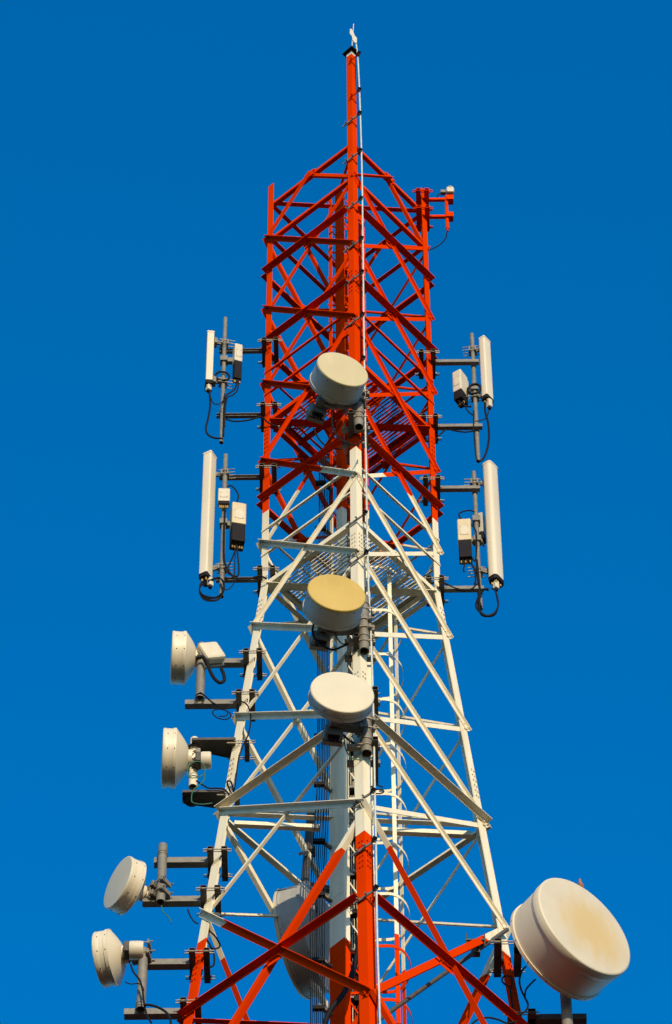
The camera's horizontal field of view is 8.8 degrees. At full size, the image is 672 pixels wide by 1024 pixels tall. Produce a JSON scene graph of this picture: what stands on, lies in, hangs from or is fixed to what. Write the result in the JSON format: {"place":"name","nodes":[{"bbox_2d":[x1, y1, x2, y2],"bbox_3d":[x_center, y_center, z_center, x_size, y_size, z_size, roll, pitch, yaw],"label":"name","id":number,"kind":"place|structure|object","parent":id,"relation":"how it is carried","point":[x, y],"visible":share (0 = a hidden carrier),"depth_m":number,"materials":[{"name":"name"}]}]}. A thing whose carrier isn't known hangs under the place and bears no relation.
{"place":"outdoors","nodes":[
{"label":"outdoors","id":0,"kind":"place"},
{"bbox_2d":[0,0,671,1023],"label":"sky","id":1,"kind":"structure","parent":0,"point":[143,143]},
{"label":"ground","id":2,"kind":"structure","parent":0,"visible":0},
{"bbox_2d":[176,45,528,1023],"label":"lattice tower","id":3,"kind":"structure","parent":2,"relation":"on","point":[348,503],"depth_m":47.59,"materials":[{"name":"metal"}]},
{"bbox_2d":[130,964,151,1023],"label":"jumper cable","id":4,"kind":"object","parent":3,"relation":"attached to","point":[138,978],"visible":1,"depth_m":42.67,"materials":[{"name":"black rubber"}]},
{"bbox_2d":[124,947,214,1023],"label":"antenna mount","id":5,"kind":"object","parent":3,"relation":"attached to","point":[137,1012],"visible":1,"depth_m":43.10,"materials":[{"name":"metal"}]},
{"bbox_2d":[91,929,155,987],"bbox_3d":[-2.083,4.398,43.399,0.577,0.574,0.578,-11,-55,7],"label":"dish antenna","id":6,"kind":"object","parent":5,"relation":"attached to","point":[110,963],"visible":1,"depth_m":43.23,"materials":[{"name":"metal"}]},
{"bbox_2d":[123,941,143,959],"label":"radio unit","id":7,"kind":"object","parent":5,"relation":"attached to","point":[133,950],"visible":1,"depth_m":43.23,"materials":[{"name":"plastic"}]},
{"bbox_2d":[144,1003,171,1023],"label":"jumper cable","id":8,"kind":"object","parent":5,"relation":"attached to","point":[164,1011],"visible":1,"depth_m":42.44,"materials":[{"name":"black rubber"}]},
{"bbox_2d":[206,939,214,967],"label":"jumper cable","id":9,"kind":"object","parent":5,"relation":"attached to","point":[208,942],"visible":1,"depth_m":43.40,"materials":[{"name":"black rubber"}]},
{"bbox_2d":[143,842,231,920],"bbox_3d":[-1.506,3.763,44.421,0.890,0.884,0.424,-1,-54,0],"label":"antenna mount","id":10,"kind":"object","parent":3,"relation":"attached to","point":[163,861],"visible":0.99,"depth_m":44.42,"materials":[{"name":"metal"}]},
{"bbox_2d":[104,856,173,915],"bbox_3d":[-1.993,3.844,44.192,0.526,0.589,0.590,29,-59,-19],"label":"dish antenna","id":11,"kind":"object","parent":10,"relation":"attached to","point":[127,889],"visible":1,"depth_m":44.00,"materials":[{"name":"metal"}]},
{"bbox_2d":[206,921,220,949],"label":"jumper cable","id":12,"kind":"object","parent":3,"relation":"hanging from","point":[213,934],"visible":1,"depth_m":43.57,"materials":[{"name":"black rubber"}]},
{"bbox_2d":[182,736,255,807],"bbox_3d":[-1.223,2.721,45.862,0.750,1.092,0.274,-1,-54,0],"label":"antenna mount","id":13,"kind":"object","parent":3,"relation":"attached to","point":[220,746],"visible":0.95,"depth_m":46.08,"materials":[{"name":"metal"}]},
{"bbox_2d":[161,727,201,788],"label":"dish antenna","id":14,"kind":"object","parent":13,"relation":"attached to","point":[177,755],"visible":1,"depth_m":45.73,"materials":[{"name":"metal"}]},
{"bbox_2d":[191,751,210,769],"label":"radio unit","id":15,"kind":"object","parent":13,"relation":"attached to","point":[204,757],"visible":1,"depth_m":45.78,"materials":[{"name":"plastic"}]},
{"bbox_2d":[187,761,205,777],"bbox_3d":[-1.456,2.688,45.630,0.199,0.284,0.012,-1,-54,0],"label":"earth wire","id":16,"kind":"object","parent":15,"relation":"attached to","point":[189,764],"visible":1,"depth_m":45.60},
{"bbox_2d":[196,780,229,794],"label":"jumper cable","id":17,"kind":"object","parent":13,"relation":"attached to","point":[227,792],"visible":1,"depth_m":45.37,"materials":[{"name":"black rubber"}]},
{"bbox_2d":[191,772,211,804],"bbox_3d":[-1.389,2.865,45.332,0.224,0.528,0.012,-1,-54,0],"label":"earth wire","id":18,"kind":"object","parent":17,"relation":"hanging from","point":[197,787],"visible":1,"depth_m":45.27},
{"bbox_2d":[226,780,234,793],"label":"jumper cable","id":19,"kind":"object","parent":13,"relation":"attached to","point":[227,781],"visible":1,"depth_m":45.48,"materials":[{"name":"black rubber"}]},
{"bbox_2d":[185,642,266,721],"bbox_3d":[-1.185,1.813,47.161,0.863,0.967,0.405,-1,-54,0],"label":"antenna mount","id":20,"kind":"object","parent":3,"relation":"attached to","point":[199,701],"visible":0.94,"depth_m":46.88,"materials":[{"name":"metal"}]},
{"bbox_2d":[170,631,206,685],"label":"dish antenna","id":21,"kind":"object","parent":20,"relation":"attached to","point":[183,660],"visible":1,"depth_m":47.12,"materials":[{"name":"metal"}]},
{"bbox_2d":[197,642,225,667],"bbox_3d":[-1.366,1.566,47.314,0.341,0.349,0.223,14,-56,-10],"label":"radio unit","id":22,"kind":"object","parent":20,"relation":"attached to","point":[213,653],"visible":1,"depth_m":47.23,"materials":[{"name":"plastic"}]},
{"bbox_2d":[195,655,225,683],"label":"jumper cable","id":23,"kind":"object","parent":22,"relation":"attached to","point":[213,677],"visible":1,"depth_m":46.89,"materials":[{"name":"black rubber"}]},
{"bbox_2d":[199,692,250,789],"bbox_3d":[-1.175,2.397,45.997,0.560,1.640,0.016,-1,-54,0],"label":"jumper cable","id":24,"kind":"object","parent":20,"relation":"attached to","point":[247,734],"visible":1,"depth_m":46.21,"materials":[{"name":"black rubber"}]},
{"bbox_2d":[205,697,230,719],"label":"jumper cable","id":25,"kind":"object","parent":24,"relation":"hanging from","point":[221,709],"visible":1,"depth_m":46.37,"materials":[{"name":"black rubber"}]},
{"bbox_2d":[216,453,280,598],"bbox_3d":[-0.984,0.203,49.413,0.709,2.721,0.400,-1,-54,0],"label":"antenna mount","id":26,"kind":"object","parent":3,"relation":"attached to","point":[260,477],"visible":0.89,"depth_m":49.27,"materials":[{"name":"metal"}]},
{"bbox_2d":[199,450,235,588],"bbox_3d":[-1.337,0.114,49.338,0.381,2.565,0.192,-1,-54,0],"label":"panel antenna","id":27,"kind":"object","parent":26,"relation":"attached to","point":[207,568],"visible":1,"depth_m":49.30,"materials":[{"name":"white plastic"}]},
{"bbox_2d":[199,577,224,597],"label":"jumper cable","id":28,"kind":"object","parent":27,"relation":"attached to","point":[208,586],"visible":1,"depth_m":48.23,"materials":[{"name":"black rubber"}]},
{"bbox_2d":[199,578,224,601],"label":"jumper cable","id":29,"kind":"object","parent":27,"relation":"attached to","point":[211,600],"visible":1,"depth_m":48.10,"materials":[{"name":"black rubber"}]},
{"bbox_2d":[218,488,229,508],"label":"radio unit","id":30,"kind":"object","parent":26,"relation":"attached to","point":[223,496],"visible":1,"depth_m":49.62,"materials":[{"name":"plastic"}]},
{"bbox_2d":[219,502,245,551],"bbox_3d":[-1.171,0.178,49.270,0.289,0.770,0.205,9,-55,-7],"label":"radio unit","id":31,"kind":"object","parent":26,"relation":"attached to","point":[235,524],"visible":1,"depth_m":49.23,"materials":[{"name":"beige plastic"}]},
{"bbox_2d":[222,550,235,589],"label":"jumper cable","id":32,"kind":"object","parent":31,"relation":"hanging from","point":[234,571],"visible":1,"depth_m":48.53,"materials":[{"name":"black rubber"}]},
{"bbox_2d":[226,544,239,576],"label":"jumper cable","id":33,"kind":"object","parent":31,"relation":"hanging from","point":[236,549],"visible":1,"depth_m":48.68,"materials":[{"name":"black rubber"}]},
{"bbox_2d":[227,485,238,501],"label":"jumper cable","id":34,"kind":"object","parent":31,"relation":"attached to","point":[233,487],"visible":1,"depth_m":49.80,"materials":[{"name":"black rubber"}]},
{"bbox_2d":[223,505,266,580],"bbox_3d":[-1.016,0.305,49.032,0.504,1.569,0.022,-1,-54,0],"label":"jumper cable","id":35,"kind":"object","parent":26,"relation":"attached to","point":[224,553],"visible":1,"depth_m":48.73,"materials":[{"name":"black rubber"}]},
{"bbox_2d":[216,317,281,443],"bbox_3d":[-1.020,-1.510,51.791,0.764,2.630,0.400,-1,-54,0],"label":"antenna mount","id":36,"kind":"object","parent":3,"relation":"attached to","point":[224,350],"visible":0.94,"depth_m":51.81,"materials":[{"name":"metal"}]},
{"bbox_2d":[205,330,234,392],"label":"panel antenna","id":37,"kind":"object","parent":36,"relation":"attached to","point":[212,343],"visible":1,"depth_m":51.90,"materials":[{"name":"white plastic"}]},
{"bbox_2d":[205,391,221,438],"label":"jumper cable","id":38,"kind":"object","parent":37,"relation":"hanging from","point":[210,436],"visible":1,"depth_m":50.93,"materials":[{"name":"black rubber"}]},
{"bbox_2d":[214,371,229,380],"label":"jumper cable","id":39,"kind":"object","parent":36,"relation":"attached to","point":[225,372],"visible":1,"depth_m":51.71,"materials":[{"name":"black rubber"}]},
{"bbox_2d":[220,343,242,383],"bbox_3d":[-1.246,-1.741,51.942,0.265,0.770,0.151,-1,-54,0],"label":"radio unit","id":40,"kind":"object","parent":36,"relation":"attached to","point":[235,360],"visible":1,"depth_m":51.99,"materials":[{"name":"plastic"}]},
{"bbox_2d":[223,379,237,436],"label":"jumper cable","id":41,"kind":"object","parent":40,"relation":"attached to","point":[224,405],"visible":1,"depth_m":51.20,"materials":[{"name":"black rubber"}]},
{"bbox_2d":[224,379,238,425],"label":"jumper cable","id":42,"kind":"object","parent":40,"relation":"attached to","point":[230,396],"visible":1,"depth_m":51.32,"materials":[{"name":"black rubber"}]},
{"bbox_2d":[226,416,306,429],"bbox_3d":[-0.812,-1.037,50.943,0.947,0.266,0.020,-1,-54,0],"label":"jumper cable","id":43,"kind":"object","parent":36,"relation":"attached to","point":[266,421],"visible":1,"depth_m":50.97,"materials":[{"name":"black rubber"}]},
{"bbox_2d":[298,813,329,893],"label":"antenna mount","id":44,"kind":"object","parent":3,"relation":"attached to","point":[306,863],"visible":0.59,"depth_m":46.21,"materials":[{"name":"metal"}]},
{"bbox_2d":[273,881,352,999],"bbox_3d":[-0.152,4.410,45.431,0.676,1.207,1.207,-17,-56,11],"label":"dish antenna","id":45,"kind":"object","parent":44,"relation":"attached to","point":[288,902],"visible":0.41,"depth_m":45.03,"materials":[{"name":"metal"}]},
{"bbox_2d":[310,460,319,1023],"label":"feeder cable","id":46,"kind":"object","parent":3,"relation":"attached to","point":[316,788],"visible":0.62,"depth_m":44.98,"materials":[{"name":"black rubber"}]},
{"bbox_2d":[312,459,321,1023],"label":"feeder cable","id":47,"kind":"object","parent":3,"relation":"attached to","point":[315,835],"visible":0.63,"depth_m":44.62,"materials":[{"name":"black rubber"}]},
{"bbox_2d":[314,458,322,1023],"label":"feeder cable","id":48,"kind":"object","parent":3,"relation":"attached to","point":[320,778],"visible":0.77,"depth_m":45.10,"materials":[{"name":"black rubber"}]},
{"bbox_2d":[316,456,324,1023],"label":"feeder cable","id":49,"kind":"object","parent":3,"relation":"attached to","point":[322,786],"visible":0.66,"depth_m":45.14,"materials":[{"name":"black rubber"}]},
{"bbox_2d":[317,455,326,1023],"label":"feeder cable","id":50,"kind":"object","parent":3,"relation":"attached to","point":[323,812],"visible":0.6,"depth_m":44.86,"materials":[{"name":"black rubber"}]},
{"bbox_2d":[319,458,327,1023],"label":"feeder cable","id":51,"kind":"object","parent":3,"relation":"attached to","point":[325,774],"visible":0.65,"depth_m":44.99,"materials":[{"name":"black rubber"}]},
{"bbox_2d":[321,453,329,1021],"bbox_3d":[-0.106,2.193,46.391,0.101,9.827,0.023,-1,-54,0],"label":"feeder cable","id":52,"kind":"object","parent":3,"relation":"attached to","point":[326,788],"visible":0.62,"depth_m":44.98,"materials":[{"name":"black rubber"}]},
{"bbox_2d":[313,428,340,449],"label":"jumper cable","id":53,"kind":"object","parent":3,"relation":"attached to","point":[321,441],"visible":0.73,"depth_m":50.05,"materials":[{"name":"black rubber"}]},
{"bbox_2d":[324,455,331,1015],"bbox_3d":[-0.085,2.207,46.406,0.094,9.791,0.020,-1,-54,0],"label":"feeder cable","id":54,"kind":"object","parent":3,"relation":"attached to","point":[329,797],"visible":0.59,"depth_m":44.94,"materials":[{"name":"black rubber"}]},
{"bbox_2d":[322,937,357,1023],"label":"jumper cable","id":55,"kind":"object","parent":3,"relation":"attached to","point":[337,1001],"visible":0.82,"depth_m":42.26,"materials":[{"name":"black rubber"}]},
{"bbox_2d":[346,440,352,1023],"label":"cable","id":56,"kind":"object","parent":3,"relation":"attached to","point":[349,738],"visible":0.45,"depth_m":45.34,"materials":[{"name":"black rubber"}]},
{"bbox_2d":[348,441,354,1019],"bbox_3d":[0.169,3.175,45.477,0.015,13.700,0.015,-1,-54,0],"label":"cable","id":57,"kind":"object","parent":3,"relation":"attached to","point":[351,768],"visible":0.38,"depth_m":45.89,"materials":[{"name":"black rubber"}]},
{"bbox_2d":[350,24,356,45],"bbox_3d":[0.225,-6.146,56.661,0.093,0.745,0.027,-1,-54,0],"label":"lightning rod","id":58,"kind":"object","parent":3,"relation":"on","point":[354,39],"visible":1,"depth_m":56.66,"materials":[{"name":"white paint"}]},
{"bbox_2d":[343,737,363,759],"bbox_3d":[0.176,2.379,43.981,0.202,0.371,0.012,-1,-54,0],"label":"earth wire","id":59,"kind":"object","parent":3,"relation":"attached to","point":[347,752],"visible":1,"depth_m":43.89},
{"bbox_2d":[352,654,357,1015],"bbox_3d":[0.195,3.118,45.436,0.021,13.700,0.021,-1,-54,0],"label":"cable","id":60,"kind":"object","parent":3,"relation":"attached to","point":[355,887],"visible":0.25,"depth_m":44.49,"materials":[{"name":"black rubber"}]},
{"bbox_2d":[342,387,369,464],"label":"antenna mount","id":61,"kind":"object","parent":3,"relation":"attached to","point":[355,416],"visible":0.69,"depth_m":49.23,"materials":[{"name":"metal"}]},
{"bbox_2d":[309,352,368,409],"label":"dish antenna","id":62,"kind":"object","parent":61,"relation":"attached to","point":[337,380],"visible":1,"depth_m":49.15,"materials":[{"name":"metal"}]},
{"bbox_2d":[306,395,325,424],"bbox_3d":[-0.203,-1.144,49.413,0.200,0.240,0.255,17,-56,-12],"label":"radio unit","id":63,"kind":"object","parent":62,"relation":"attached to","point":[316,412],"visible":1,"depth_m":49.39,"materials":[{"name":"black plastic"}]},
{"bbox_2d":[331,410,363,445],"bbox_3d":[0.125,-0.941,48.931,0.364,0.690,0.020,-1,-54,0],"label":"jumper cable","id":64,"kind":"object","parent":62,"relation":"hanging from","point":[340,439],"visible":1,"depth_m":48.77,"materials":[{"name":"black rubber"}]},
{"bbox_2d":[345,594,374,667],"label":"antenna mount","id":65,"kind":"object","parent":3,"relation":"attached to","point":[360,640],"visible":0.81,"depth_m":45.69,"materials":[{"name":"metal"}]},
{"bbox_2d":[302,574,374,635],"bbox_3d":[0.027,1.026,45.741,0.763,0.636,0.596,-1,-54,0],"label":"dish antenna","id":66,"kind":"object","parent":65,"relation":"attached to","point":[332,604],"visible":1,"depth_m":45.54,"materials":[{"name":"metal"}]},
{"bbox_2d":[309,626,329,651],"bbox_3d":[-0.157,1.318,45.802,0.200,0.240,0.255,10,-55,-7],"label":"radio unit","id":67,"kind":"object","parent":66,"relation":"attached to","point":[323,640],"visible":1,"depth_m":45.78,"materials":[{"name":"black plastic"}]},
{"bbox_2d":[311,624,348,650],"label":"jumper cable","id":68,"kind":"object","parent":67,"relation":"attached to","point":[321,645],"visible":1,"depth_m":45.61,"materials":[{"name":"black rubber"}]},
{"bbox_2d":[343,43,380,1023],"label":"lightning conductor","id":69,"kind":"object","parent":3,"relation":"attached to","point":[373,789],"visible":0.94,"depth_m":47.82,"materials":[{"name":"red paint"}]},
{"bbox_2d":[347,686,379,784],"bbox_3d":[0.278,2.313,44.380,0.351,1.013,0.661,-1,-54,0],"label":"antenna mount","id":70,"kind":"object","parent":3,"relation":"attached to","point":[368,741],"visible":0.62,"depth_m":44.01,"materials":[{"name":"metal"}]},
{"bbox_2d":[308,672,378,737],"bbox_3d":[0.077,1.994,44.054,0.770,0.667,0.484,9,-55,-7],"label":"dish antenna","id":71,"kind":"object","parent":70,"relation":"attached to","point":[345,700],"visible":1,"depth_m":43.87,"materials":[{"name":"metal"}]},
{"bbox_2d":[322,720,342,746],"bbox_3d":[-0.024,2.221,44.069,0.200,0.240,0.255,7,-55,-6],"label":"radio unit","id":72,"kind":"object","parent":71,"relation":"attached to","point":[332,737],"visible":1,"depth_m":44.04,"materials":[{"name":"black plastic"}]},
{"bbox_2d":[343,734,359,744],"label":"jumper cable","id":73,"kind":"object","parent":72,"relation":"attached to","point":[346,738],"visible":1,"depth_m":44.01,"materials":[{"name":"black rubber"}]},
{"bbox_2d":[370,784,384,793],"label":"jumper cable","id":74,"kind":"object","parent":3,"relation":"attached to","point":[378,789],"visible":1,"depth_m":43.52,"materials":[{"name":"black rubber"}]},
{"bbox_2d":[412,188,452,231],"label":"light mount","id":75,"kind":"object","parent":3,"relation":"attached to","point":[448,215],"visible":0.99,"depth_m":55.04,"materials":[{"name":"red paint"}]},
{"bbox_2d":[440,186,453,196],"bbox_3d":[1.410,-4.074,55.487,0.175,0.162,0.100,-1,-54,0],"label":"warning light","id":76,"kind":"object","parent":75,"relation":"on","point":[449,190],"visible":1,"depth_m":55.42,"materials":[{"name":"plastic"}]},
{"bbox_2d":[430,232,447,249],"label":"jumper cable","id":77,"kind":"object","parent":3,"relation":"attached to","point":[442,241],"visible":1,"depth_m":54.48,"materials":[{"name":"black rubber"}]},
{"bbox_2d":[415,333,481,462],"bbox_3d":[1.331,-1.400,51.845,0.766,2.677,0.400,-1,-54,0],"label":"antenna mount","id":78,"kind":"object","parent":3,"relation":"attached to","point":[473,362],"visible":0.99,"depth_m":52.13,"materials":[{"name":"metal"}]},
{"bbox_2d":[425,429,472,441],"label":"jumper cable","id":79,"kind":"object","parent":78,"relation":"attached to","point":[451,430],"visible":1,"depth_m":51.18,"materials":[{"name":"black rubber"}]},
{"bbox_2d":[452,369,478,408],"bbox_3d":[1.537,-1.424,51.943,0.325,0.630,0.200,17,-56,-12],"label":"radio unit","id":80,"kind":"object","parent":78,"relation":"attached to","point":[460,383],"visible":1,"depth_m":51.89,"materials":[{"name":"plastic"}]},
{"bbox_2d":[467,383,481,394],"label":"jumper cable","id":81,"kind":"object","parent":80,"relation":"attached to","point":[473,393],"visible":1,"depth_m":51.87,"materials":[{"name":"black rubber"}]},
{"bbox_2d":[473,410,478,460],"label":"jumper cable","id":82,"kind":"object","parent":78,"relation":"attached to","point":[474,437],"visible":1,"depth_m":51.01,"materials":[{"name":"black rubber"}]},
{"bbox_2d":[462,335,493,409],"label":"panel antenna","id":83,"kind":"object","parent":78,"relation":"attached to","point":[483,349],"visible":1,"depth_m":52.17,"materials":[{"name":"white plastic"}]},
{"bbox_2d":[479,402,489,461],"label":"jumper cable","id":84,"kind":"object","parent":83,"relation":"attached to","point":[488,442],"visible":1,"depth_m":51.12,"materials":[{"name":"black rubber"}]},
{"bbox_2d":[419,471,483,610],"bbox_3d":[1.306,0.279,49.515,0.701,2.626,0.400,-1,-54,0],"label":"antenna mount","id":85,"kind":"object","parent":3,"relation":"attached to","point":[474,488],"visible":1,"depth_m":50.05,"materials":[{"name":"metal"}]},
{"bbox_2d":[431,581,476,591],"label":"jumper cable","id":86,"kind":"object","parent":85,"relation":"attached to","point":[463,590],"visible":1,"depth_m":48.64,"materials":[{"name":"black rubber"}]},
{"bbox_2d":[457,519,480,564],"bbox_3d":[1.510,0.357,49.404,0.268,0.770,0.178,-1,-54,0],"label":"radio unit","id":87,"kind":"object","parent":85,"relation":"attached to","point":[466,540],"visible":1,"depth_m":49.37,"materials":[{"name":"beige plastic"}]},
{"bbox_2d":[458,510,476,532],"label":"jumper cable","id":88,"kind":"object","parent":87,"relation":"attached to","point":[461,518],"visible":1,"depth_m":49.80,"materials":[{"name":"black rubber"}]},
{"bbox_2d":[466,558,476,584],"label":"jumper cable","id":89,"kind":"object","parent":87,"relation":"attached to","point":[469,562],"visible":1,"depth_m":48.93,"materials":[{"name":"black rubber"}]},
{"bbox_2d":[472,533,477,561],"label":"jumper cable","id":90,"kind":"object","parent":87,"relation":"attached to","point":[476,549],"visible":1,"depth_m":49.25,"materials":[{"name":"black rubber"}]},
{"bbox_2d":[472,512,485,546],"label":"radio unit","id":91,"kind":"object","parent":85,"relation":"attached to","point":[479,518],"visible":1,"depth_m":49.79,"materials":[{"name":"white plastic"}]},
{"bbox_2d":[476,559,481,607],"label":"jumper cable","id":92,"kind":"object","parent":85,"relation":"attached to","point":[478,576],"visible":1,"depth_m":48.73,"materials":[{"name":"black rubber"}]},
{"bbox_2d":[464,460,503,591],"bbox_3d":[1.677,0.185,49.639,0.399,2.418,0.189,-1,-54,0],"label":"panel antenna","id":93,"kind":"object","parent":85,"relation":"attached to","point":[493,570],"visible":1,"depth_m":49.57,"materials":[{"name":"white plastic"}]},
{"bbox_2d":[478,590,497,616],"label":"jumper cable","id":94,"kind":"object","parent":93,"relation":"hanging from","point":[480,607],"visible":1,"depth_m":48.34,"materials":[{"name":"black rubber"}]},
{"bbox_2d":[475,588,498,616],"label":"jumper cable","id":95,"kind":"object","parent":85,"relation":"hanging from","point":[494,613],"visible":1,"depth_m":48.37,"materials":[{"name":"black rubber"}]},
{"bbox_2d":[477,587,498,614],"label":"jumper cable","id":96,"kind":"object","parent":85,"relation":"attached to","point":[481,611],"visible":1,"depth_m":48.34,"materials":[{"name":"black rubber"}]},
{"bbox_2d":[378,928,586,1023],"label":"antenna mount","id":97,"kind":"object","parent":3,"relation":"attached to","point":[566,1016],"visible":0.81,"depth_m":42.82,"materials":[{"name":"metal"}]},
{"bbox_2d":[471,1017,517,1023],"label":"jumper cable","id":98,"kind":"object","parent":97,"relation":"attached to","point":[500,1020],"visible":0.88,"depth_m":42.55,"materials":[{"name":"black rubber"}]},
{"bbox_2d":[501,975,512,1008],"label":"jumper cable","id":99,"kind":"object","parent":97,"relation":"attached to","point":[509,987],"visible":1,"depth_m":43.23,"materials":[{"name":"black rubber"}]},
{"bbox_2d":[517,966,528,1015],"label":"jumper cable","id":100,"kind":"object","parent":97,"relation":"attached to","point":[524,996],"visible":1,"depth_m":42.78,"materials":[{"name":"black rubber"}]},
{"bbox_2d":[510,878,629,1000],"bbox_3d":[2.225,4.273,42.995,1.180,1.180,0.716,33,-61,-21],"label":"dish antenna","id":101,"kind":"object","parent":97,"relation":"attached to","point":[570,939],"visible":1,"depth_m":42.62,"materials":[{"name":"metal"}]},
{"bbox_2d":[524,979,535,995],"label":"jumper cable","id":102,"kind":"object","parent":101,"relation":"attached to","point":[528,986],"visible":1,"depth_m":42.86,"materials":[{"name":"black rubber"}]}
]}

